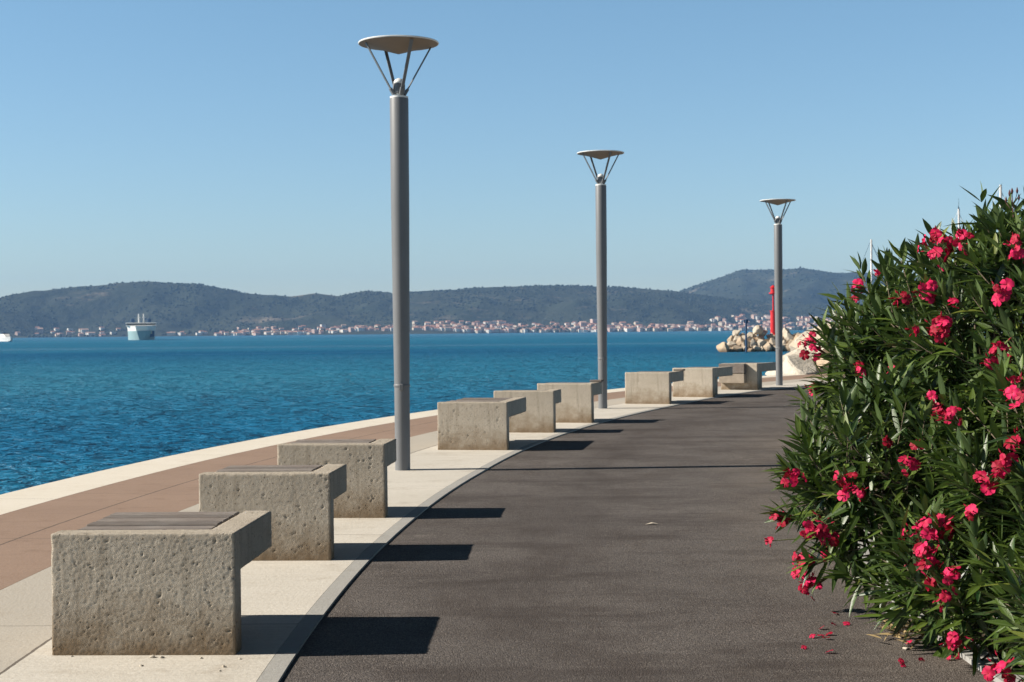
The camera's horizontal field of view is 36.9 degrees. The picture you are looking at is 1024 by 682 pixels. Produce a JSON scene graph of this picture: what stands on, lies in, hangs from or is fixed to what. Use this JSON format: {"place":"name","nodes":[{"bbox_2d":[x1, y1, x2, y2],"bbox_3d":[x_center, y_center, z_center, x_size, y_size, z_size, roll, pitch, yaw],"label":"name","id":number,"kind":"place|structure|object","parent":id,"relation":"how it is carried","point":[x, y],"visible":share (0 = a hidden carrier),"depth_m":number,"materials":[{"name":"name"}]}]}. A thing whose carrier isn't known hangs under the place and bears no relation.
{"place":"outdoors","nodes":[
{"label":"outdoors","id":0,"kind":"place"},
{"bbox_2d":[0,374,827,589],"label":"promenade","id":1,"kind":"structure","parent":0,"point":[25,543],"depth_m":12.32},
{"bbox_2d":[783,354,817,374],"bbox_3d":[7.820,1.025,41.010,0.964,1.338,2.273,0,0,25],"label":"boulder","id":2,"kind":"object","parent":1,"relation":"on","point":[796,364],"visible":0.39,"depth_m":40.39,"materials":[{"name":"stone"}]},
{"bbox_2d":[794,349,813,356],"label":"boulder","id":3,"kind":"object","parent":2,"relation":"on","point":[799,351],"visible":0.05,"depth_m":41.69,"materials":[{"name":"stone"}]},
{"bbox_2d":[789,323,830,350],"bbox_3d":[8.848,0.493,42.465,1.277,1.973,2.585,-2,1,-45],"label":"boulder","id":4,"kind":"object","parent":1,"relation":"on","point":[793,345],"visible":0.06,"depth_m":42.82,"materials":[{"name":"stone"}]},
{"bbox_2d":[795,328,813,341],"bbox_3d":[8.657,0.199,43.105,1.599,1.076,0.800,-8,19,0],"label":"boulder","id":5,"kind":"object","parent":4,"relation":"on","point":[801,335],"visible":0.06,"depth_m":43.03,"materials":[{"name":"stone"}]},
{"bbox_2d":[804,338,817,352],"bbox_3d":[8.394,0.580,42.318,1.270,1.357,1.330,-8,-13,-4],"label":"boulder","id":6,"kind":"object","parent":4,"relation":"on","point":[808,349],"visible":0.04,"depth_m":42.03,"materials":[{"name":"stone"}]},
{"bbox_2d":[783,349,799,360],"bbox_3d":[7.940,0.675,42.308,0.981,0.918,1.145,0,-4,37],"label":"boulder","id":7,"kind":"object","parent":6,"relation":"on","point":[791,352],"visible":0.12,"depth_m":42.29,"materials":[{"name":"stone"}]},
{"bbox_2d":[812,357,829,373],"bbox_3d":[8.277,0.889,41.033,1.418,1.078,1.055,-1,0,-13],"label":"boulder","id":8,"kind":"object","parent":1,"relation":"on","point":[820,362],"visible":0.03,"depth_m":40.59,"materials":[{"name":"stone"}]},
{"bbox_2d":[818,328,862,354],"bbox_3d":[9.175,0.418,41.946,2.391,1.517,1.182,14,-5,-43],"label":"boulder","id":9,"kind":"object","parent":1,"relation":"on","point":[824,350],"visible":0.02,"depth_m":41.26,"materials":[{"name":"stone"}]},
{"bbox_2d":[0,377,833,681],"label":"pavement","id":10,"kind":"structure","parent":0,"point":[280,599],"depth_m":7.90,"materials":[{"name":"beige concrete"}]},
{"bbox_2d":[51,510,271,654],"bbox_3d":[-1.560,1.093,6.971,0.792,0.552,0.845,-1,0,2],"label":"concrete bench","id":11,"kind":"object","parent":10,"relation":"on","point":[146,583],"visible":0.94,"depth_m":6.55,"materials":[{"name":"grey concrete"}]},
{"bbox_2d":[199,464,346,560],"bbox_3d":[-1.460,1.063,9.485,0.792,0.552,0.665,-1,0,3],"label":"concrete bench","id":12,"kind":"object","parent":10,"relation":"on","point":[297,501],"visible":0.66,"depth_m":9.15,"materials":[{"name":"beige concrete"}]},
{"bbox_2d":[277,439,395,517],"bbox_3d":[-1.293,1.031,11.454,0.792,0.567,0.605,-1,0,4],"label":"concrete bench","id":13,"kind":"object","parent":10,"relation":"on","point":[367,462],"visible":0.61,"depth_m":11.14,"materials":[{"name":"beige concrete"}]},
{"bbox_2d":[358,35,438,470],"bbox_3d":[-1.072,-0.795,14.786,0.776,4.174,0.776,-1,0,0],"label":"street lamp","id":14,"kind":"object","parent":10,"relation":"on","point":[399,124],"visible":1,"depth_m":14.72,"materials":[{"name":"metal"}]},
{"bbox_2d":[437,397,525,449],"bbox_3d":[-0.327,0.955,17.718,0.792,0.562,1.375,0,0,10],"label":"concrete bench","id":15,"kind":"object","parent":10,"relation":"on","point":[473,423],"visible":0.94,"depth_m":17.05,"materials":[{"name":"beige concrete"}]},
{"bbox_2d":[494,389,560,432],"bbox_3d":[0.209,0.919,19.987,0.792,0.567,0.605,0,0,11],"label":"concrete bench","id":16,"kind":"object","parent":10,"relation":"on","point":[538,415],"visible":0.7,"depth_m":19.67,"materials":[{"name":"grey concrete"}]},
{"bbox_2d":[537,380,603,422],"bbox_3d":[0.843,0.869,21.927,0.811,0.611,0.751,0,0,15],"label":"concrete bench","id":17,"kind":"object","parent":10,"relation":"on","point":[575,404],"visible":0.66,"depth_m":21.54,"materials":[{"name":"grey concrete"}]},
{"bbox_2d":[577,150,623,408],"bbox_3d":[1.464,-0.967,25.065,0.776,4.234,0.776,-1,0,0],"label":"street lamp","id":18,"kind":"object","parent":10,"relation":"on","point":[601,233],"visible":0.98,"depth_m":25.00,"materials":[{"name":"metal"}]},
{"bbox_2d":[625,369,684,403],"bbox_3d":[2.507,0.803,26.805,0.811,0.601,1.061,0,0,20],"label":"concrete bench","id":19,"kind":"object","parent":10,"relation":"on","point":[647,387],"visible":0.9,"depth_m":26.32,"materials":[{"name":"grey concrete"}]},
{"bbox_2d":[672,366,732,396],"bbox_3d":[3.624,0.781,29.130,0.792,0.572,1.255,0,0,25],"label":"concrete bench","id":20,"kind":"object","parent":10,"relation":"on","point":[700,382],"visible":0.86,"depth_m":28.57,"materials":[{"name":"grey concrete"}]},
{"bbox_2d":[719,362,775,389],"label":"concrete bench","id":21,"kind":"object","parent":10,"relation":"on","point":[746,376],"visible":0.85,"depth_m":31.31,"materials":[{"name":"grey concrete"}]},
{"bbox_2d":[760,199,795,385],"bbox_3d":[5.790,-1.028,33.365,0.776,4.084,0.776,-1,0,0],"label":"street lamp","id":22,"kind":"object","parent":10,"relation":"on","point":[778,281],"visible":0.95,"depth_m":33.30,"materials":[{"name":"metal"}]},
{"bbox_2d":[0,281,862,337],"bbox_3d":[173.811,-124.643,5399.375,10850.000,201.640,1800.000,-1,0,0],"label":"hills","id":23,"kind":"structure","parent":0,"point":[87,310],"depth_m":5122.03,"materials":[{"name":"plant"}]},
{"bbox_2d":[37,328,42,332],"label":"house","id":24,"kind":"structure","parent":23,"relation":"on","point":[39,330],"depth_m":4944.08,"materials":[{"name":"white glass"}]},
{"bbox_2d":[81,328,88,332],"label":"house","id":25,"kind":"structure","parent":23,"relation":"on","point":[84,330],"depth_m":4936.73,"materials":[{"name":"white glass"}]},
{"bbox_2d":[311,329,318,332],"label":"house","id":26,"kind":"structure","parent":23,"relation":"on","point":[314,330],"depth_m":4725.78,"materials":[{"name":"white glass"}]},
{"bbox_2d":[348,327,354,331],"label":"house","id":27,"kind":"structure","parent":23,"relation":"on","point":[350,329],"depth_m":4684.13,"materials":[{"name":"white glass"}]},
{"bbox_2d":[27,324,816,337],"bbox_3d":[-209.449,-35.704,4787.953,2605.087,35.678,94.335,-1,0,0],"label":"shore trees","id":28,"kind":"object","parent":23,"relation":"on","point":[516,328],"visible":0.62,"depth_m":4783.39,"materials":[{"name":"green plant"}]},
{"bbox_2d":[50,315,859,335],"bbox_3d":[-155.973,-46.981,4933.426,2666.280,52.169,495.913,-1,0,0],"label":"houses","id":29,"kind":"structure","parent":23,"relation":"on","point":[574,323],"depth_m":4807.65,"materials":[{"name":"ceramic"}]},
{"bbox_2d":[0,266,1022,335],"bbox_3d":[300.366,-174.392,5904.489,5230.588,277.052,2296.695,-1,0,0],"label":"woodland","id":30,"kind":"object","parent":23,"relation":"on","point":[509,296],"visible":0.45,"depth_m":5220.79,"materials":[{"name":"green plant"}]},
{"bbox_2d":[579,321,585,326],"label":"house","id":31,"kind":"structure","parent":23,"relation":"on","point":[582,323],"depth_m":4821.81,"materials":[{"name":"white glass"}]},
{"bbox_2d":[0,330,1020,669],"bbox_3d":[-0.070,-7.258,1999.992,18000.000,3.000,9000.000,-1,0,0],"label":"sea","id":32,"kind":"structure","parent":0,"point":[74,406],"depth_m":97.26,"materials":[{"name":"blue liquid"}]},
{"bbox_2d":[0,333,12,341],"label":"motorboat","id":33,"kind":"object","parent":32,"relation":"on","point":[5,337],"visible":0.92,"depth_m":977.12,"materials":[{"name":"white paint"}]},
{"bbox_2d":[126,314,156,339],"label":"ferry","id":34,"kind":"object","parent":32,"relation":"on","point":[144,330],"visible":0.97,"depth_m":1016.53,"materials":[{"name":"teal paint"}]},
{"bbox_2d":[0,374,808,514],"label":"quay wall","id":35,"kind":"structure","parent":32,"relation":"in","point":[23,498],"depth_m":15.52,"materials":[{"name":"concrete"}]},
{"bbox_2d":[765,361,783,375],"bbox_3d":[7.560,1.044,41.367,1.057,1.068,1.512,-3,-11,-25],"label":"boulder","id":36,"kind":"object","parent":35,"relation":"on","point":[767,373],"visible":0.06,"depth_m":41.54,"materials":[{"name":"stone"}]},
{"bbox_2d":[716,342,729,351],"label":"breakwater rock","id":37,"kind":"object","parent":32,"relation":"in","point":[722,347],"visible":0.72,"depth_m":202.07,"materials":[{"name":"beige stone"}]},
{"bbox_2d":[732,345,742,351],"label":"breakwater rock","id":38,"kind":"object","parent":32,"relation":"in","point":[735,348],"visible":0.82,"depth_m":202.65,"materials":[{"name":"beige stone"}]},
{"bbox_2d":[744,319,747,352],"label":"mooring post","id":39,"kind":"object","parent":32,"relation":"in","point":[745,321],"visible":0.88,"depth_m":195.89,"materials":[{"name":"metal"}]},
{"bbox_2d":[741,340,750,349],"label":"breakwater rock","id":40,"kind":"object","parent":32,"relation":"on","point":[748,344],"visible":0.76,"depth_m":203.35,"materials":[{"name":"beige stone"}]},
{"bbox_2d":[750,339,756,347],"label":"breakwater rock","id":41,"kind":"object","parent":40,"relation":"on","point":[753,342],"visible":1,"depth_m":203.23,"materials":[{"name":"beige stone"}]},
{"bbox_2d":[753,345,760,351],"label":"breakwater rock","id":42,"kind":"object","parent":32,"relation":"in","point":[757,348],"visible":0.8,"depth_m":202.60,"materials":[{"name":"beige stone"}]},
{"bbox_2d":[735,339,788,351],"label":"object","id":43,"kind":"object","parent":32,"relation":"in","point":[756,340],"visible":0.07,"depth_m":204.21,"materials":[{"name":"beige stone"}]},
{"bbox_2d":[732,330,739,336],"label":"breakwater rock","id":44,"kind":"object","parent":43,"relation":"on","point":[735,333],"visible":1,"depth_m":205.27,"materials":[{"name":"beige stone"}]},
{"bbox_2d":[736,337,743,346],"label":"breakwater rock","id":45,"kind":"object","parent":43,"relation":"on","point":[740,340],"visible":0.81,"depth_m":203.79,"materials":[{"name":"beige stone"}]},
{"bbox_2d":[758,330,767,336],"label":"breakwater rock","id":46,"kind":"object","parent":43,"relation":"on","point":[764,333],"visible":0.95,"depth_m":205.45,"materials":[{"name":"grey stone"}]},
{"bbox_2d":[769,285,774,334],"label":"harbour beacon","id":47,"kind":"object","parent":43,"relation":"on","point":[772,317],"visible":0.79,"depth_m":205.66,"materials":[{"name":"red paint"}]},
{"bbox_2d":[769,338,775,346],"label":"breakwater rock","id":48,"kind":"object","parent":43,"relation":"on","point":[771,341],"visible":0.77,"depth_m":203.38,"materials":[{"name":"beige stone"}]},
{"bbox_2d":[783,332,794,340],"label":"breakwater rock","id":49,"kind":"object","parent":43,"relation":"on","point":[788,336],"visible":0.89,"depth_m":204.20,"materials":[{"name":"beige stone"}]},
{"bbox_2d":[763,342,771,351],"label":"breakwater rock","id":50,"kind":"object","parent":32,"relation":"in","point":[767,347],"visible":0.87,"depth_m":202.51,"materials":[{"name":"beige stone"}]},
{"bbox_2d":[756,339,766,346],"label":"breakwater rock","id":51,"kind":"object","parent":50,"relation":"on","point":[760,342],"visible":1,"depth_m":203.20,"materials":[{"name":"beige stone"}]},
{"bbox_2d":[783,339,792,350],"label":"breakwater rock","id":52,"kind":"object","parent":32,"relation":"in","point":[786,348],"visible":0.2,"depth_m":202.37,"materials":[{"name":"beige stone"}]},
{"bbox_2d":[850,239,877,307],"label":"sailboat","id":53,"kind":"object","parent":32,"relation":"on","point":[871,267],"visible":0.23,"depth_m":164.90,"materials":[{"name":"white paint"}]},
{"bbox_2d":[949,199,965,237],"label":"sailboat","id":54,"kind":"object","parent":32,"relation":"on","point":[959,216],"visible":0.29,"depth_m":149.85,"materials":[{"name":"white paint"}]},
{"bbox_2d":[984,185,1004,336],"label":"sailboat","id":55,"kind":"object","parent":32,"relation":"on","point":[1000,191],"visible":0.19,"depth_m":117.85,"materials":[{"name":"white paint"}]},
{"bbox_2d":[0,0,1023,297],"label":"sky","id":56,"kind":"structure","parent":0,"point":[243,146],"materials":[{"name":"blue"}]},
{"bbox_2d":[280,385,994,681],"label":"road","id":57,"kind":"structure","parent":0,"point":[559,559],"depth_m":8.35,"materials":[{"name":"grey asphalt"}]},
{"bbox_2d":[257,385,804,681],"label":"kerb","id":58,"kind":"structure","parent":57,"relation":"on","point":[277,667],"depth_m":8.72,"materials":[{"name":"concrete"}]},
{"bbox_2d":[867,619,924,648],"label":"leaf litter","id":59,"kind":"object","parent":57,"relation":"on","point":[902,634],"visible":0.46,"depth_m":6.79,"materials":[{"name":"beige plant"}]},
{"bbox_2d":[854,471,1023,681],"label":"garden kerb","id":60,"kind":"structure","parent":57,"relation":"on","point":[966,655],"depth_m":6.33,"materials":[{"name":"concrete"}]},
{"bbox_2d":[679,268,918,305],"bbox_3d":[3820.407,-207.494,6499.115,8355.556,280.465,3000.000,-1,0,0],"label":"mountain","id":61,"kind":"structure","parent":0,"point":[822,285],"depth_m":6378.15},
{"bbox_2d":[864,485,1022,666],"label":"soil","id":62,"kind":"structure","parent":0,"point":[976,625],"depth_m":6.66,"materials":[{"name":"brown soil"}]},
{"bbox_2d":[760,181,1023,681],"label":"oleander","id":63,"kind":"object","parent":62,"relation":"on","point":[932,453],"visible":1,"depth_m":6.96,"materials":[{"name":"green plant"}]},
{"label":"breakwater rock","id":64,"kind":"object","parent":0,"visible":0},
{"bbox_2d":[753,325,763,333],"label":"breakwater rock","id":65,"kind":"object","parent":64,"relation":"on","point":[758,329],"visible":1,"depth_m":204.45,"materials":[{"name":"beige stone"}]},
{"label":"breakwater rock","id":66,"kind":"object","parent":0,"visible":0},
{"bbox_2d":[727,341,735,347],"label":"breakwater rock","id":67,"kind":"object","parent":66,"relation":"on","point":[730,344],"visible":0.89,"depth_m":203.26,"materials":[{"name":"beige stone"}]}
]}

